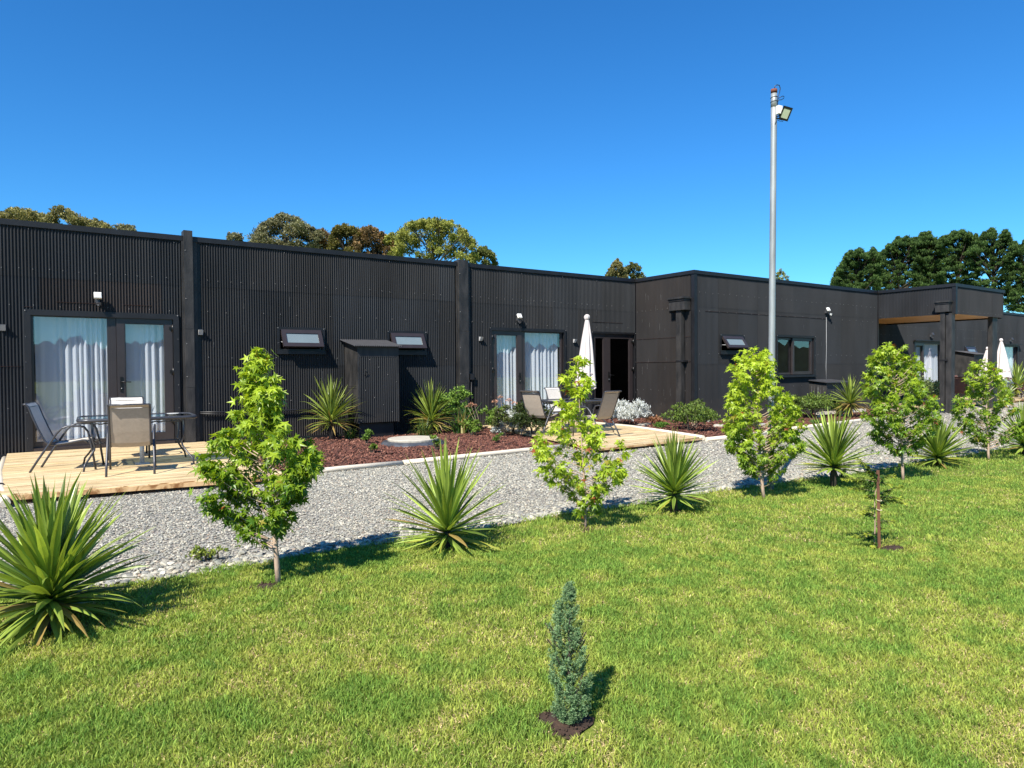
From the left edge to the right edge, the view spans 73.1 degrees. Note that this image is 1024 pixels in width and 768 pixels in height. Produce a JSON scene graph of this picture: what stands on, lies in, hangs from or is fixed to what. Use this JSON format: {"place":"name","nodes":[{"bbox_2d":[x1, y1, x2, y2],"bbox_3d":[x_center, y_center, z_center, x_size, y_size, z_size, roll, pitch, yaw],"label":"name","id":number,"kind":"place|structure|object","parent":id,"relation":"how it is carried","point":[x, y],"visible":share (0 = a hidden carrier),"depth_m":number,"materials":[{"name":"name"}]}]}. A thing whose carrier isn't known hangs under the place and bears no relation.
{"place":"outdoors","nodes":[
{"label":"outdoors","id":0,"kind":"place"},
{"bbox_2d":[0,443,1023,767],"bbox_3d":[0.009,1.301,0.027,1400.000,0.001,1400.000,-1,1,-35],"label":"ground","id":1,"kind":"structure","parent":0,"point":[590,712],"depth_m":3.24,"materials":[{"name":"plant"}]},
{"bbox_2d":[0,206,54,222],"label":"broad tree","id":2,"kind":"object","parent":1,"relation":"on","point":[19,213],"visible":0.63,"depth_m":47.00,"materials":[{"name":"green plant"}]},
{"bbox_2d":[28,619,73,634],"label":"soil","id":3,"kind":"structure","parent":1,"relation":"on","point":[49,629],"depth_m":3.45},
{"bbox_2d":[0,470,159,653],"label":"cordyline plant","id":4,"kind":"object","parent":3,"relation":"on","point":[51,564],"visible":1,"depth_m":3.41,"materials":[{"name":"green plant"}]},
{"bbox_2d":[47,204,113,228],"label":"broad tree","id":5,"kind":"object","parent":1,"relation":"on","point":[68,215],"visible":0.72,"depth_m":49.46,"materials":[{"name":"green plant"}]},
{"bbox_2d":[112,223,136,230],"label":"broad tree","id":6,"kind":"object","parent":1,"relation":"on","point":[121,226],"visible":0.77,"depth_m":51.64,"materials":[{"name":"green plant"}]},
{"bbox_2d":[226,231,243,240],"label":"broad tree","id":7,"kind":"object","parent":1,"relation":"on","point":[234,236],"visible":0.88,"depth_m":51.82,"materials":[{"name":"green plant"}]},
{"bbox_2d":[188,347,324,582],"bbox_3d":[-1.514,0.494,4.191,0.845,1.446,0.608,0,1,5],"label":"sweetgum tree","id":8,"kind":"object","parent":1,"relation":"on","point":[302,470],"visible":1,"depth_m":4.12,"materials":[{"name":"green plant"}]},
{"bbox_2d":[244,211,328,248],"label":"broad tree","id":9,"kind":"object","parent":1,"relation":"on","point":[298,228],"visible":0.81,"depth_m":51.09,"materials":[{"name":"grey plant"}]},
{"bbox_2d":[307,227,344,248],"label":"broad tree","id":10,"kind":"object","parent":1,"relation":"on","point":[324,242],"visible":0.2,"depth_m":52.55,"materials":[{"name":"green plant"}]},
{"bbox_2d":[326,223,364,252],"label":"broad tree","id":11,"kind":"object","parent":1,"relation":"on","point":[344,230],"visible":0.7,"depth_m":49.41,"materials":[{"name":"green plant"}]},
{"bbox_2d":[352,224,403,255],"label":"broad tree","id":12,"kind":"object","parent":1,"relation":"on","point":[372,236],"visible":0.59,"depth_m":49.22,"materials":[{"name":"brown plant"}]},
{"bbox_2d":[382,232,397,254],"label":"broad tree","id":13,"kind":"object","parent":1,"relation":"on","point":[389,239],"visible":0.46,"depth_m":48.78,"materials":[{"name":"green plant"}]},
{"bbox_2d":[388,216,480,263],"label":"eucalyptus tree","id":14,"kind":"object","parent":1,"relation":"on","point":[440,228],"visible":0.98,"depth_m":46.08,"materials":[{"name":"green plant"}]},
{"bbox_2d":[468,245,498,265],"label":"broad tree","id":15,"kind":"object","parent":1,"relation":"on","point":[485,252],"visible":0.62,"depth_m":46.76,"materials":[{"name":"green plant"}]},
{"bbox_2d":[529,707,593,738],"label":"soil","id":16,"kind":"structure","parent":1,"relation":"on","point":[566,730],"depth_m":2.49,"materials":[{"name":"soil"}]},
{"bbox_2d":[544,581,594,724],"bbox_3d":[0.209,0.980,2.510,0.180,0.534,0.165,-1,1,-35],"label":"dwarf conifer","id":17,"kind":"object","parent":16,"relation":"on","point":[568,597],"visible":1,"depth_m":2.49,"materials":[{"name":"green plant"}]},
{"bbox_2d":[581,526,594,531],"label":"soil","id":18,"kind":"structure","parent":1,"relation":"on","point":[587,529],"depth_m":5.53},
{"bbox_2d":[529,355,637,527],"bbox_3d":[0.563,0.469,5.598,0.892,1.414,0.646,0,1,8],"label":"sweetgum tree","id":19,"kind":"object","parent":18,"relation":"on","point":[606,469],"visible":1,"depth_m":5.54,"materials":[{"name":"green plant"}]},
{"bbox_2d":[605,258,629,277],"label":"conical tree","id":20,"kind":"object","parent":1,"relation":"on","point":[617,269],"visible":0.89,"depth_m":49.59,"materials":[{"name":"green plant"}]},
{"bbox_2d":[625,261,645,278],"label":"broad tree","id":21,"kind":"object","parent":1,"relation":"on","point":[632,267],"visible":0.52,"depth_m":50.76,"materials":[{"name":"green plant"}]},
{"bbox_2d":[719,345,807,499],"bbox_3d":[2.467,0.378,6.813,0.843,1.528,0.665,0,1,0],"label":"sweetgum tree","id":22,"kind":"object","parent":1,"relation":"on","point":[763,464],"visible":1,"depth_m":6.72,"materials":[{"name":"green plant"}]},
{"bbox_2d":[767,84,792,489],"bbox_3d":[2.803,-1.001,7.229,0.251,4.263,0.110,0,1,12],"label":"lamp pole","id":23,"kind":"object","parent":1,"relation":"on","point":[781,112],"visible":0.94,"depth_m":7.21,"materials":[{"name":"metal"}]},
{"bbox_2d":[793,407,876,487],"bbox_3d":[3.470,0.662,7.433,0.925,0.918,0.905,-1,1,-35],"label":"cordyline plant","id":24,"kind":"object","parent":1,"relation":"on","point":[833,444],"visible":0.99,"depth_m":7.37,"materials":[{"name":"green plant"}]},
{"bbox_2d":[829,246,885,289],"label":"pine tree","id":25,"kind":"object","parent":1,"relation":"on","point":[860,261],"visible":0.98,"depth_m":60.74,"materials":[{"name":"green plant"}]},
{"bbox_2d":[840,458,907,548],"bbox_3d":[2.553,0.837,4.856,0.486,0.657,0.177,0,1,-4],"label":"feathery sapling","id":26,"kind":"object","parent":1,"relation":"on","point":[868,487],"visible":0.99,"depth_m":4.86,"materials":[{"name":"green plant"}]},
{"bbox_2d":[881,543,910,553],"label":"soil","id":27,"kind":"structure","parent":1,"relation":"on","point":[893,547],"depth_m":4.90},
{"bbox_2d":[876,470,881,548],"bbox_3d":[2.585,0.894,4.860,0.039,0.574,0.039,0,1,10],"label":"garden stake","id":28,"kind":"object","parent":27,"relation":"on","point":[878,509],"visible":0.98,"depth_m":4.86,"materials":[{"name":"red wood"}]},
{"bbox_2d":[872,235,926,290],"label":"pine tree","id":29,"kind":"object","parent":1,"relation":"on","point":[897,266],"visible":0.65,"depth_m":62.83,"materials":[{"name":"green plant"}]},
{"bbox_2d":[859,341,944,479],"bbox_3d":[4.392,0.313,7.748,0.892,1.593,0.785,0,1,7],"label":"sweetgum tree","id":30,"kind":"object","parent":1,"relation":"on","point":[895,421],"visible":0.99,"depth_m":7.73,"materials":[{"name":"green plant"}]},
{"bbox_2d":[906,230,950,286],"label":"pine tree","id":31,"kind":"object","parent":1,"relation":"on","point":[928,259],"visible":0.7,"depth_m":62.12,"materials":[{"name":"green plant"}]},
{"bbox_2d":[903,412,978,468],"bbox_3d":[5.516,0.699,8.955,0.908,0.751,0.857,-1,1,-35],"label":"cordyline plant","id":32,"kind":"object","parent":1,"relation":"on","point":[939,445],"visible":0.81,"depth_m":8.87,"materials":[{"name":"green plant"}]},
{"bbox_2d":[934,229,982,284],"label":"pine tree","id":33,"kind":"object","parent":1,"relation":"on","point":[963,240],"visible":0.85,"depth_m":61.04,"materials":[{"name":"green plant"}]},
{"bbox_2d":[949,358,1023,459],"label":"sweetgum tree","id":34,"kind":"object","parent":1,"relation":"on","point":[983,392],"visible":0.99,"depth_m":9.47,"materials":[{"name":"green plant"}]},
{"bbox_2d":[964,227,1021,311],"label":"pine tree","id":35,"kind":"object","parent":1,"relation":"on","point":[987,243],"visible":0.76,"depth_m":60.01,"materials":[{"name":"green plant"}]},
{"bbox_2d":[995,400,1023,454],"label":"cordyline plant","id":36,"kind":"object","parent":1,"relation":"on","point":[1021,441],"visible":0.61,"depth_m":10.07,"materials":[{"name":"green plant"}]},
{"bbox_2d":[999,239,1023,312],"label":"pine tree","id":37,"kind":"object","parent":1,"relation":"on","point":[1017,269],"visible":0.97,"depth_m":59.13,"materials":[{"name":"green plant"}]},
{"bbox_2d":[0,395,1023,588],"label":"gravel path","id":38,"kind":"structure","parent":0,"point":[92,496],"depth_m":6.60,"materials":[{"name":"gravel"}]},
{"bbox_2d":[0,456,10,506],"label":"edging timber","id":39,"kind":"object","parent":38,"relation":"on","point":[2,462],"visible":0.63,"depth_m":7.28,"materials":[{"name":"wood"}]},
{"bbox_2d":[0,442,283,500],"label":"timber deck","id":40,"kind":"structure","parent":38,"relation":"on","point":[174,465],"depth_m":8.29,"materials":[{"name":"brown wood"}]},
{"bbox_2d":[23,402,104,472],"bbox_3d":[-5.502,0.634,8.497,0.758,0.830,0.518,-1,1,-21],"label":"patio chair","id":41,"kind":"object","parent":40,"relation":"on","point":[42,427],"visible":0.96,"depth_m":8.39,"materials":[{"name":"beige"}]},
{"bbox_2d":[106,397,149,460],"bbox_3d":[-5.388,0.609,9.680,0.518,0.830,0.758,-1,1,-31],"label":"patio chair","id":42,"kind":"object","parent":40,"relation":"on","point":[135,400],"visible":0.22,"depth_m":9.95,"materials":[{"name":"beige"}]},
{"bbox_2d":[105,403,155,476],"bbox_3d":[-4.503,0.634,8.162,0.518,0.830,0.758,-1,1,-27],"label":"patio chair","id":43,"kind":"object","parent":40,"relation":"on","point":[129,425],"visible":1,"depth_m":7.94,"materials":[{"name":"beige"}]},
{"bbox_2d":[76,412,197,471],"bbox_3d":[-4.811,0.719,8.882,1.335,0.629,0.894,-1,1,-32],"label":"patio table","id":44,"kind":"object","parent":40,"relation":"on","point":[164,417],"visible":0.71,"depth_m":8.78,"materials":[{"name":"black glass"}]},
{"bbox_2d":[185,545,228,561],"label":"weed","id":45,"kind":"object","parent":38,"relation":"on","point":[202,552],"visible":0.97,"depth_m":4.66,"materials":[{"name":"green plant"}]},
{"bbox_2d":[258,431,537,466],"bbox_3d":[-1.725,1.040,11.567,5.500,0.001,4.250,-1,1,-35],"label":"mulch bed","id":46,"kind":"object","parent":38,"relation":"on","point":[401,448],"visible":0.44,"depth_m":11.12,"materials":[{"name":"brown wood"}]},
{"bbox_2d":[298,376,367,439],"bbox_3d":[-3.272,0.435,12.453,1.249,1.259,1.262,-1,1,-35],"label":"cordyline plant","id":47,"kind":"object","parent":46,"relation":"on","point":[329,405],"visible":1,"depth_m":12.40,"materials":[{"name":"green plant"}]},
{"bbox_2d":[320,460,402,472],"bbox_3d":[-2.142,1.082,8.848,1.628,0.065,0.122,-1,2,-38],"label":"edging timber","id":48,"kind":"object","parent":46,"relation":"on","point":[360,466],"visible":0.6,"depth_m":8.98,"materials":[{"name":"wood"}]},
{"bbox_2d":[340,339,402,437],"bbox_3d":[-2.658,0.094,13.065,0.966,1.906,0.740,-1,1,-35],"label":"utility cupboard","id":49,"kind":"object","parent":46,"relation":"on","point":[372,376],"visible":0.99,"depth_m":12.87,"materials":[{"name":"metal"}]},
{"bbox_2d":[381,436,443,447],"bbox_3d":[-1.688,0.979,11.776,1.152,0.117,1.121,-1,1,-35],"label":"manhole","id":50,"kind":"object","parent":46,"relation":"on","point":[404,441],"visible":0.79,"depth_m":11.42,"materials":[{"name":"concrete"}]},
{"bbox_2d":[407,416,441,435],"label":"grass tussock","id":51,"kind":"object","parent":46,"relation":"on","point":[423,432],"depth_m":12.79,"materials":[{"name":"plant"}]},
{"bbox_2d":[401,379,452,432],"bbox_3d":[-1.583,0.443,13.508,1.288,1.173,1.158,-1,1,-35],"label":"cordyline plant","id":52,"kind":"object","parent":46,"relation":"on","point":[433,406],"visible":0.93,"depth_m":13.44,"materials":[{"name":"green plant"}]},
{"bbox_2d":[437,385,476,431],"bbox_3d":[-1.151,0.500,13.851,0.855,1.013,0.837,0,1,6],"label":"shrub","id":53,"kind":"object","parent":46,"relation":"on","point":[463,394],"visible":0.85,"depth_m":13.73,"materials":[{"name":"green plant"}]},
{"bbox_2d":[442,400,479,433],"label":"strap leaved plant","id":54,"kind":"object","parent":46,"relation":"on","point":[458,428],"visible":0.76,"depth_m":13.54,"materials":[{"name":"plant"}]},
{"bbox_2d":[459,419,482,434],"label":"shrub","id":55,"kind":"object","parent":46,"relation":"on","point":[475,426],"visible":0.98,"depth_m":13.07,"materials":[{"name":"green plant"}]},
{"bbox_2d":[466,402,504,433],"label":"shrub","id":56,"kind":"object","parent":46,"relation":"on","point":[491,412],"visible":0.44,"depth_m":13.46,"materials":[{"name":"green plant"}]},
{"bbox_2d":[490,402,511,435],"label":"shrub","id":57,"kind":"object","parent":46,"relation":"on","point":[497,415],"visible":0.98,"depth_m":12.76,"materials":[{"name":"green plant"}]},
{"bbox_2d":[402,444,566,464],"bbox_3d":[-0.294,1.038,10.302,3.039,0.068,0.081,-1,2,-39],"label":"edging timber","id":58,"kind":"object","parent":38,"relation":"on","point":[462,456],"visible":0.54,"depth_m":10.13,"materials":[{"name":"wood"}]},
{"bbox_2d":[492,395,528,433],"bbox_3d":[0.008,0.609,13.419,0.604,0.800,0.824,-1,1,-35],"label":"dusty miller","id":59,"kind":"object","parent":38,"relation":"on","point":[510,425],"visible":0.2,"depth_m":13.41,"materials":[{"name":"grey plant"}]},
{"bbox_2d":[0,218,1023,459],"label":"cabin block","id":60,"kind":"structure","parent":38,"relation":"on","point":[663,343],"depth_m":14.01,"materials":[{"name":"metal"}]},
{"bbox_2d":[34,317,80,441],"bbox_3d":[-7.059,-0.053,10.732,0.577,2.060,0.076,-1,1,-31],"label":"curtain","id":61,"kind":"object","parent":60,"relation":"hanging from","point":[57,372],"visible":0.83,"depth_m":10.72,"materials":[{"name":"fabric"}]},
{"bbox_2d":[30,315,111,447],"bbox_3d":[-6.829,-0.059,10.716,1.060,2.040,0.065,-1,1,-35],"label":"window","id":62,"kind":"structure","parent":60,"relation":"in","point":[42,444],"depth_m":10.69,"materials":[{"name":"black glass"}]},
{"bbox_2d":[77,318,107,438],"bbox_3d":[-6.639,-0.061,10.985,0.477,2.060,0.110,-1,1,-35],"label":"curtain","id":63,"kind":"object","parent":60,"relation":"hanging from","point":[92,355],"visible":0.7,"depth_m":10.97,"materials":[{"name":"fabric"}]},
{"bbox_2d":[125,324,164,431],"bbox_3d":[-6.021,-0.075,11.412,0.740,2.060,0.087,-1,1,-35],"label":"curtain","id":64,"kind":"object","parent":60,"relation":"hanging from","point":[145,361],"visible":0.52,"depth_m":11.40,"materials":[{"name":"fabric"}]},
{"bbox_2d":[116,318,174,439],"bbox_3d":[-5.956,-0.079,11.252,0.836,2.035,0.129,-1,1,-35],"label":"door","id":65,"kind":"structure","parent":60,"relation":"in","point":[120,322],"depth_m":11.39,"materials":[{"name":"black metal"}]},
{"bbox_2d":[200,406,339,414],"bbox_3d":[-4.241,0.491,12.372,2.501,0.097,0.030,-1,1,-35],"label":"wall cable","id":66,"kind":"object","parent":60,"relation":"attached to","point":[210,412],"depth_m":11.90,"materials":[{"name":"plastic"}]},
{"bbox_2d":[280,329,323,349],"bbox_3d":[-3.842,-0.804,12.620,0.775,0.376,0.279,-1,1,-35],"label":"window","id":67,"kind":"structure","parent":60,"relation":"in","point":[290,338],"depth_m":12.57,"materials":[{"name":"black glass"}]},
{"bbox_2d":[389,333,426,350],"bbox_3d":[-2.088,-0.837,13.838,0.765,0.366,0.274,-1,1,-35],"label":"window","id":68,"kind":"structure","parent":60,"relation":"in","point":[407,340],"depth_m":13.81,"materials":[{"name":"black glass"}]},
{"bbox_2d":[497,335,515,413],"bbox_3d":[-0.178,-0.196,15.461,0.720,2.050,0.088,-1,1,-35],"label":"curtain","id":69,"kind":"object","parent":60,"relation":"hanging from","point":[506,367],"visible":0.46,"depth_m":15.48,"materials":[{"name":"fabric"}]},
{"bbox_2d":[492,330,521,414],"bbox_3d":[-0.115,-0.195,15.299,0.821,2.015,0.129,-1,1,-35],"label":"door","id":70,"kind":"structure","parent":60,"relation":"in","point":[518,334],"depth_m":15.36,"materials":[{"name":"black glass"}]},
{"bbox_2d":[525,333,557,413],"bbox_3d":[0.638,-0.213,16.026,1.106,2.050,0.088,-1,1,-35],"label":"curtain","id":71,"kind":"object","parent":60,"relation":"hanging from","point":[541,361],"visible":0.52,"depth_m":16.06,"materials":[{"name":"fabric"}]},
{"bbox_2d":[523,331,562,417],"bbox_3d":[0.702,-0.212,15.933,1.135,2.020,0.065,-1,1,-35],"label":"window","id":72,"kind":"structure","parent":60,"relation":"in","point":[560,334],"depth_m":16.13,"materials":[{"name":"black metal"}]},
{"bbox_2d":[593,333,606,414],"bbox_3d":[2.122,-0.234,16.859,0.506,1.995,0.111,-1,1,-35],"label":"door","id":73,"kind":"structure","parent":60,"relation":"in","point":[599,340],"depth_m":16.90,"materials":[{"name":"black glass"}]},
{"bbox_2d":[607,334,633,407],"bbox_3d":[2.709,-0.246,17.255,0.901,1.995,0.129,-1,1,-35],"label":"door","id":74,"kind":"structure","parent":60,"relation":"in","point":[620,369],"depth_m":17.30,"materials":[{"name":"black glass"}]},
{"bbox_2d":[722,336,748,350],"bbox_3d":[5.366,-0.971,16.680,0.800,0.369,0.313,-1,1,-35],"label":"window","id":75,"kind":"structure","parent":60,"relation":"in","point":[734,342],"depth_m":16.62,"materials":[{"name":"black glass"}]},
{"bbox_2d":[778,338,790,374],"bbox_3d":[7.094,-0.727,18.075,0.730,0.960,0.065,-1,1,-35],"label":"window","id":76,"kind":"structure","parent":60,"relation":"in","point":[789,339],"depth_m":18.24,"materials":[{"name":"black metal"}]},
{"bbox_2d":[791,338,812,373],"bbox_3d":[7.753,-0.740,18.476,0.910,0.960,0.065,-1,1,-35],"label":"window","id":77,"kind":"structure","parent":60,"relation":"in","point":[792,339],"depth_m":18.43,"materials":[{"name":"black metal"}]},
{"bbox_2d":[924,344,937,381],"bbox_3d":[15.501,-0.519,25.605,1.256,2.050,0.088,-1,1,-35],"label":"curtain","id":78,"kind":"object","parent":60,"relation":"hanging from","point":[930,357],"visible":0.56,"depth_m":25.62,"materials":[{"name":"fabric"}]},
{"bbox_2d":[1004,347,1013,388],"bbox_3d":[21.172,-0.627,29.534,1.356,2.020,0.089,-1,1,-35],"label":"curtain","id":79,"kind":"object","parent":60,"relation":"hanging from","point":[1010,353],"visible":0.23,"depth_m":29.71,"materials":[{"name":"fabric"}]},
{"bbox_2d":[507,400,552,437],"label":"shrub","id":80,"kind":"object","parent":38,"relation":"on","point":[521,418],"visible":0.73,"depth_m":12.67,"materials":[{"name":"green plant"}]},
{"bbox_2d":[483,421,701,450],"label":"timber deck","id":81,"kind":"structure","parent":38,"relation":"on","point":[634,437],"depth_m":12.38,"materials":[{"name":"brown wood"}]},
{"bbox_2d":[519,390,563,434],"bbox_3d":[0.545,0.523,12.726,0.518,0.830,0.758,1,2,40],"label":"patio chair","id":82,"kind":"object","parent":81,"relation":"on","point":[532,402],"visible":0.78,"depth_m":12.53,"materials":[{"name":"beige"}]},
{"bbox_2d":[544,387,584,428],"bbox_3d":[1.071,0.489,14.179,0.518,0.830,0.758,-2,2,-43],"label":"patio chair","id":83,"kind":"object","parent":81,"relation":"on","point":[551,393],"visible":0.38,"depth_m":14.33,"materials":[{"name":"beige"}]},
{"bbox_2d":[535,398,613,431],"bbox_3d":[1.187,0.607,13.147,1.335,0.629,0.894,-1,1,-33],"label":"patio table","id":84,"kind":"object","parent":81,"relation":"on","point":[568,400],"visible":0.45,"depth_m":12.98,"materials":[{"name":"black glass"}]},
{"bbox_2d":[575,314,595,430],"bbox_3d":[1.438,-0.233,13.606,0.434,2.278,0.433,-1,1,-35],"label":"parasol","id":85,"kind":"object","parent":81,"relation":"on","point":[586,348],"visible":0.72,"depth_m":13.53,"materials":[{"name":"white fabric"}]},
{"bbox_2d":[572,390,621,438],"bbox_3d":[1.517,0.525,12.272,0.518,0.830,0.758,-2,2,-43],"label":"patio chair","id":86,"kind":"object","parent":81,"relation":"on","point":[607,407],"visible":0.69,"depth_m":12.10,"materials":[{"name":"beige"}]},
{"bbox_2d":[569,420,704,439],"bbox_3d":[2.472,0.907,14.190,0.333,0.086,4.546,-1,1,-26],"label":"edging timber","id":87,"kind":"object","parent":38,"relation":"on","point":[696,435],"visible":0.48,"depth_m":13.41,"materials":[{"name":"wood"}]},
{"bbox_2d":[601,412,857,435],"bbox_3d":[6.638,0.863,17.185,10.950,0.001,4.540,-1,1,-35],"label":"mulch bed","id":88,"kind":"object","parent":38,"relation":"on","point":[703,424],"depth_m":14.95,"materials":[{"name":"brown wood"}]},
{"bbox_2d":[0,409,911,472],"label":"mulch chips","id":89,"kind":"object","parent":88,"relation":"on","point":[348,452],"visible":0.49,"depth_m":11.59,"materials":[{"name":"brown wood"}]},
{"bbox_2d":[610,398,652,424],"bbox_3d":[2.554,0.656,15.368,1.028,0.747,1.300,-1,1,-35],"label":"dusty miller","id":90,"kind":"object","parent":88,"relation":"on","point":[624,410],"visible":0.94,"depth_m":15.09,"materials":[{"name":"grey plant"}]},
{"bbox_2d":[659,402,720,430],"bbox_3d":[3.625,0.662,13.934,1.038,0.622,1.348,-1,1,-35],"label":"shrub","id":91,"kind":"object","parent":88,"relation":"on","point":[703,413],"visible":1,"depth_m":13.87,"materials":[{"name":"green plant"}]},
{"bbox_2d":[785,391,840,416],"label":"shrub","id":92,"kind":"object","parent":88,"relation":"on","point":[809,402],"visible":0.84,"depth_m":17.16,"materials":[{"name":"green plant"}]},
{"bbox_2d":[808,379,848,413],"bbox_3d":[8.579,0.343,18.661,1.100,0.935,0.570,-1,1,-35],"label":"storage box","id":93,"kind":"object","parent":88,"relation":"on","point":[827,386],"visible":0.52,"depth_m":18.44,"materials":[{"name":"grey metal"}]},
{"bbox_2d":[830,376,868,416],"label":"cordyline plant","id":94,"kind":"object","parent":88,"relation":"on","point":[851,392],"visible":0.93,"depth_m":17.18,"materials":[{"name":"green plant"}]},
{"bbox_2d":[792,413,915,429],"bbox_3d":[8.590,0.844,16.566,7.955,0.076,0.271,-1,2,-42],"label":"edging timber","id":95,"kind":"object","parent":38,"relation":"on","point":[852,421],"visible":0.12,"depth_m":15.60,"materials":[{"name":"wood"}]},
{"bbox_2d":[882,396,1023,406],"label":"timber deck","id":96,"kind":"structure","parent":38,"relation":"on","point":[1018,398],"depth_m":24.06,"materials":[{"name":"brown wood"}]},
{"bbox_2d":[955,377,971,399],"bbox_3d":[14.285,0.193,22.000,0.542,0.868,0.793,1,2,40],"label":"patio chair","id":97,"kind":"object","parent":96,"relation":"on","point":[960,385],"visible":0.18,"depth_m":21.77,"materials":[{"name":"brown"}]},
{"bbox_2d":[997,338,1011,380],"bbox_3d":[17.787,-0.564,25.124,0.645,2.188,0.644,-1,1,-35],"label":"parasol","id":98,"kind":"object","parent":96,"relation":"on","point":[1002,361],"visible":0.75,"depth_m":24.96,"materials":[{"name":"white fabric"}]},
{"bbox_2d":[955,351,983,396],"bbox_3d":[17.563,-0.328,26.423,1.050,1.904,0.730,-1,1,-35],"label":"utility cupboard","id":99,"kind":"object","parent":38,"relation":"on","point":[963,359],"visible":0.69,"depth_m":26.24,"materials":[{"name":"metal"}]},
{"bbox_2d":[997,380,1018,406],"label":"shrub","id":100,"kind":"object","parent":38,"relation":"on","point":[1001,395],"visible":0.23,"depth_m":21.26,"materials":[{"name":"green plant"}]},
{"bbox_2d":[1003,360,1023,396],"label":"cordyline plant","id":101,"kind":"object","parent":38,"relation":"on","point":[1016,376],"visible":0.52,"depth_m":26.05,"materials":[{"name":"green plant"}]},
{"bbox_2d":[0,0,1023,313],"label":"sky","id":102,"kind":"structure","parent":0,"point":[570,136],"materials":[{"name":"blue"}]},
{"bbox_2d":[903,375,939,400],"bbox_3d":[12.501,0.140,20.905,1.620,1.084,1.277,-1,1,-35],"label":"patio chair","id":103,"kind":"object","parent":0,"point":[934,387],"visible":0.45,"depth_m":20.46,"materials":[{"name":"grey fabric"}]},
{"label":"soil","id":104,"kind":"structure","parent":0,"visible":0},
{"bbox_2d":[385,438,510,555],"bbox_3d":[-0.482,0.784,5.021,0.982,0.832,1.023,-1,1,-35],"label":"cordyline plant","id":105,"kind":"object","parent":104,"relation":"on","point":[444,494],"visible":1,"depth_m":4.93,"materials":[{"name":"green plant"}]},
{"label":"soil","id":106,"kind":"structure","parent":0,"visible":0},
{"bbox_2d":[630,426,721,511],"bbox_3d":[1.468,0.765,6.254,0.809,0.791,0.815,-1,1,-9],"label":"cordyline plant","id":107,"kind":"object","parent":106,"relation":"on","point":[675,464],"visible":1,"depth_m":6.18,"materials":[{"name":"green plant"}]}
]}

